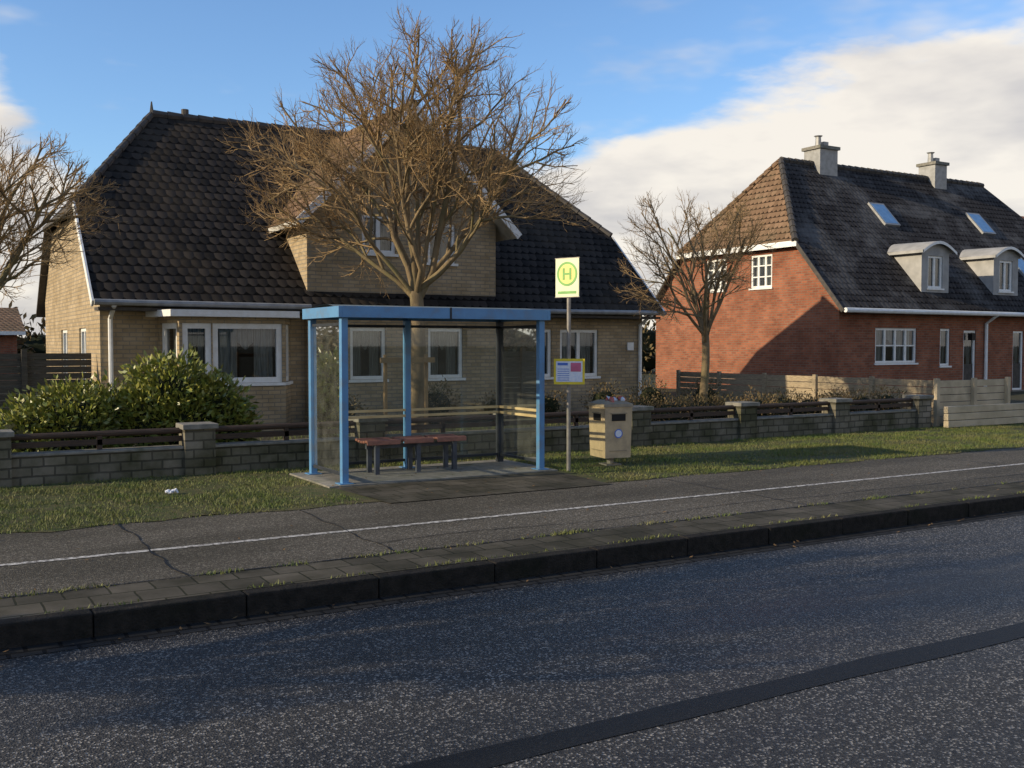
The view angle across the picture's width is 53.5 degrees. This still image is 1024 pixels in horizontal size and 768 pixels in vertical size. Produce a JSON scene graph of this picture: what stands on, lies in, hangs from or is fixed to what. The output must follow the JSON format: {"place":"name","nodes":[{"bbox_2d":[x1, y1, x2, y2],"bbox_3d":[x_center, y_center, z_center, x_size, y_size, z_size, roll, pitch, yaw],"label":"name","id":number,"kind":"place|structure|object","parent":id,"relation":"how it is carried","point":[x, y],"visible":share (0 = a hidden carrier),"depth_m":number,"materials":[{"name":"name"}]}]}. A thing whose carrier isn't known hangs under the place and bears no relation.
{"place":"outdoors","nodes":[
{"label":"outdoors","id":0,"kind":"place"},
{"bbox_2d":[259,422,582,439],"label":"garden grass","id":1,"kind":"structure","parent":0,"point":[436,430],"depth_m":20.22,"materials":[{"name":"green plant"}]},
{"bbox_2d":[1,366,1018,659],"bbox_3d":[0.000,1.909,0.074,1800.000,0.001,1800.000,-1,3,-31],"label":"ground","id":2,"kind":"structure","parent":0,"point":[461,594],"depth_m":7.68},
{"bbox_2d":[0,493,1023,649],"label":"kerb","id":3,"kind":"structure","parent":2,"relation":"on","point":[16,632],"depth_m":7.89,"materials":[{"name":"concrete"}]},
{"bbox_2d":[0,509,1023,659],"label":"gutter","id":4,"kind":"object","parent":2,"relation":"on","point":[135,635],"depth_m":7.75,"materials":[{"name":"grey concrete"}]},
{"bbox_2d":[0,515,1023,767],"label":"road","id":5,"kind":"structure","parent":0,"point":[394,685],"depth_m":5.84,"materials":[{"name":"grey asphalt"}]},
{"bbox_2d":[395,622,1023,767],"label":"road repair strip","id":6,"kind":"object","parent":5,"relation":"on","point":[502,753],"visible":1,"depth_m":5.36,"materials":[{"name":"black asphalt"}]},
{"bbox_2d":[0,446,1023,598],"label":"pavement","id":7,"kind":"structure","parent":0,"point":[43,577],"depth_m":10.09,"materials":[{"name":"concrete"}]},
{"bbox_2d":[1,456,1021,597],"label":"pavement joints","id":8,"kind":"object","parent":7,"relation":"on","point":[165,560],"visible":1,"depth_m":9.22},
{"bbox_2d":[0,463,1023,565],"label":"white line","id":9,"kind":"object","parent":7,"relation":"on","point":[461,519],"depth_m":10.00,"materials":[{"name":"white paint"}]},
{"bbox_2d":[0,369,1023,610],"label":"garden ground","id":10,"kind":"structure","parent":0,"point":[1016,396],"depth_m":22.80,"materials":[{"name":"brown soil"}]},
{"bbox_2d":[0,335,17,380],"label":"walls","id":11,"kind":"structure","parent":10,"relation":"on","point":[8,343],"depth_m":43.11,"materials":[{"name":"red brick"}]},
{"bbox_2d":[0,308,25,334],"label":"roof","id":12,"kind":"structure","parent":11,"relation":"on","point":[11,322],"depth_m":43.84,"materials":[{"name":"brown tile"}]},
{"bbox_2d":[0,349,91,425],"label":"wooden fence","id":13,"kind":"object","parent":10,"relation":"on","point":[28,376],"visible":0.36,"depth_m":19.52,"materials":[{"name":"brown wood"}]},
{"bbox_2d":[0,125,122,308],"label":"bare tree","id":14,"kind":"object","parent":10,"relation":"on","point":[22,241],"visible":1,"depth_m":14.80,"materials":[{"name":"brown plant"}]},
{"bbox_2d":[0,369,141,452],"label":"rhododendron bush","id":15,"kind":"object","parent":10,"relation":"on","point":[73,411],"visible":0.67,"depth_m":14.00,"materials":[{"name":"green plant"}]},
{"bbox_2d":[112,341,263,446],"bbox_3d":[-4.905,0.296,15.222,2.407,1.865,1.780,-1,3,-31],"label":"rhododendron bush","id":16,"kind":"object","parent":10,"relation":"on","point":[171,394],"visible":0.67,"depth_m":14.81,"materials":[{"name":"green plant"}]},
{"bbox_2d":[9,301,655,373],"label":"distant trees","id":17,"kind":"object","parent":10,"relation":"on","point":[34,342],"visible":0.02,"depth_m":51.35,"materials":[{"name":"plant"}]},
{"bbox_2d":[45,123,641,430],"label":"walls","id":18,"kind":"structure","parent":10,"relation":"on","point":[69,308],"depth_m":22.59,"materials":[{"name":"beige brick"}]},
{"bbox_2d":[59,214,600,385],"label":"window frames","id":19,"kind":"structure","parent":18,"relation":"attached to","point":[246,381],"depth_m":22.14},
{"bbox_2d":[170,218,589,377],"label":"curtains","id":20,"kind":"object","parent":19,"relation":"attached to","point":[246,352],"visible":0.41,"depth_m":22.35,"materials":[{"name":"white fabric"}]},
{"bbox_2d":[36,101,663,316],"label":"roof","id":21,"kind":"structure","parent":18,"relation":"on","point":[179,203],"depth_m":22.78,"materials":[{"name":"tile"}]},
{"bbox_2d":[42,105,666,398],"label":"trim","id":22,"kind":"structure","parent":18,"relation":"attached to","point":[296,312],"depth_m":20.34,"materials":[{"name":"white paint"}]},
{"bbox_2d":[217,4,594,432],"bbox_3d":[-1.835,-2.662,18.198,6.577,7.620,5.714,0,2,-1],"label":"bare tree","id":23,"kind":"object","parent":10,"relation":"on","point":[415,289],"visible":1,"depth_m":17.58,"materials":[{"name":"brown plant"}]},
{"bbox_2d":[380,354,434,434],"bbox_3d":[-1.791,0.287,17.300,1.000,1.580,0.138,-1,3,-31],"label":"tree stake frame","id":24,"kind":"object","parent":10,"relation":"on","point":[425,360],"visible":0.67,"depth_m":17.25,"materials":[{"name":"brown wood"}]},
{"bbox_2d":[0,399,931,486],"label":"masonry","id":25,"kind":"object","parent":10,"relation":"on","point":[201,453],"visible":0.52,"depth_m":14.76,"materials":[{"name":"grey brick"}]},
{"bbox_2d":[0,394,933,457],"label":"caps","id":26,"kind":"object","parent":25,"relation":"on","point":[5,433],"visible":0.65,"depth_m":14.85,"materials":[{"name":"concrete"}]},
{"bbox_2d":[11,398,912,449],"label":"rails","id":27,"kind":"object","parent":26,"relation":"on","point":[285,433],"visible":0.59,"depth_m":15.12,"materials":[{"name":"brown wood"}]},
{"bbox_2d":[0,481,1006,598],"bbox_3d":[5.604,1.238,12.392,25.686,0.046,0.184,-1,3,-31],"label":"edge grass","id":28,"kind":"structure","parent":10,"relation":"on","point":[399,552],"depth_m":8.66,"materials":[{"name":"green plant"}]},
{"bbox_2d":[0,482,1023,618],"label":"pavement edge pavers","id":29,"kind":"object","parent":10,"relation":"on","point":[23,606],"depth_m":8.33,"materials":[{"name":"concrete"}]},
{"bbox_2d":[46,490,1023,612],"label":"kerb weeds","id":30,"kind":"object","parent":29,"relation":"on","point":[437,563],"visible":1,"depth_m":8.36,"materials":[{"name":"green plant"}]},
{"bbox_2d":[0,422,1023,533],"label":"grass verge","id":31,"kind":"object","parent":10,"relation":"on","point":[310,491],"depth_m":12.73,"materials":[{"name":"green plant"}]},
{"bbox_2d":[165,488,177,493],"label":"litter","id":32,"kind":"object","parent":31,"relation":"on","point":[168,491],"visible":0.98,"depth_m":11.77,"materials":[{"name":"paper"}]},
{"bbox_2d":[289,304,557,487],"bbox_3d":[-1.172,0.095,13.739,3.300,2.280,1.500,-1,3,-31],"label":"bus shelter","id":33,"kind":"object","parent":31,"relation":"on","point":[519,406],"visible":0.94,"depth_m":13.77,"materials":[{"name":"blue metal"}]},
{"bbox_2d":[355,434,465,474],"bbox_3d":[-1.366,0.952,13.836,1.470,0.460,0.428,-1,3,-31],"label":"bench","id":34,"kind":"object","parent":33,"relation":"on","point":[377,444],"visible":1,"depth_m":13.74,"materials":[{"name":"wood"}]},
{"bbox_2d":[336,471,609,502],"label":"shelter approach pavers","id":35,"kind":"object","parent":31,"relation":"on","point":[439,489],"visible":1,"depth_m":12.43,"materials":[{"name":"concrete"}]},
{"bbox_2d":[554,257,584,470],"bbox_3d":[0.774,-0.255,13.881,0.439,2.930,0.149,1,2,21],"label":"bus stop sign","id":36,"kind":"object","parent":31,"relation":"on","point":[568,371],"visible":1,"depth_m":13.87,"materials":[{"name":"metal"}]},
{"bbox_2d":[588,396,633,465],"bbox_3d":[1.422,0.672,14.722,0.470,1.010,0.536,-1,2,-23],"label":"waste bin","id":37,"kind":"object","parent":31,"relation":"on","point":[610,424],"visible":1,"depth_m":14.53,"materials":[{"name":"plastic"}]},
{"bbox_2d":[944,403,1023,427],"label":"timber edging","id":38,"kind":"object","parent":31,"relation":"on","point":[975,415],"visible":0.93,"depth_m":21.66,"materials":[{"name":"beige wood"}]},
{"bbox_2d":[0,427,1023,666],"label":"fallen leaves","id":39,"kind":"object","parent":10,"relation":"on","point":[527,534],"visible":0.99,"depth_m":10.88,"materials":[{"name":"brown plant"}]},
{"bbox_2d":[610,188,778,400],"bbox_3d":[3.906,-1.683,22.087,3.839,5.368,3.664,-1,3,-31],"label":"bare tree","id":40,"kind":"object","parent":10,"relation":"on","point":[704,320],"visible":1,"depth_m":22.05,"materials":[{"name":"brown plant"}]},
{"bbox_2d":[580,384,906,424],"bbox_3d":[4.924,0.501,20.095,8.427,1.013,1.175,-1,3,-31],"label":"winter hedge","id":41,"kind":"object","parent":10,"relation":"on","point":[689,403],"visible":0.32,"depth_m":19.87,"materials":[{"name":"brown plant"}]},
{"bbox_2d":[656,244,1023,396],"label":"walls","id":42,"kind":"structure","parent":10,"relation":"on","point":[795,320],"depth_m":35.80,"materials":[{"name":"red brick"}]},
{"bbox_2d":[645,156,1023,316],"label":"roof","id":43,"kind":"structure","parent":42,"relation":"on","point":[841,234],"depth_m":37.34,"materials":[{"name":"grey tile"}]},
{"bbox_2d":[676,135,1023,378],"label":"trim","id":44,"kind":"structure","parent":42,"relation":"attached to","point":[823,156],"depth_m":38.16,"materials":[{"name":"white paint"}]},
{"bbox_2d":[707,254,1023,391],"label":"window frames","id":45,"kind":"structure","parent":42,"relation":"attached to","point":[968,371],"depth_m":35.95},
{"bbox_2d":[712,256,1017,363],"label":"curtains","id":46,"kind":"object","parent":45,"relation":"attached to","point":[889,341],"visible":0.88,"depth_m":35.81,"materials":[{"name":"white fabric"}]},
{"bbox_2d":[676,370,1010,426],"bbox_3d":[7.851,0.231,25.932,2.550,1.020,8.770,-1,3,-31],"label":"wooden fence","id":47,"kind":"object","parent":10,"relation":"on","point":[940,400],"visible":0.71,"depth_m":23.58,"materials":[{"name":"brown wood"}]},
{"bbox_2d":[0,0,1023,337],"label":"sky","id":48,"kind":"structure","parent":0,"point":[702,97],"materials":[{"name":"blue"}]}
]}

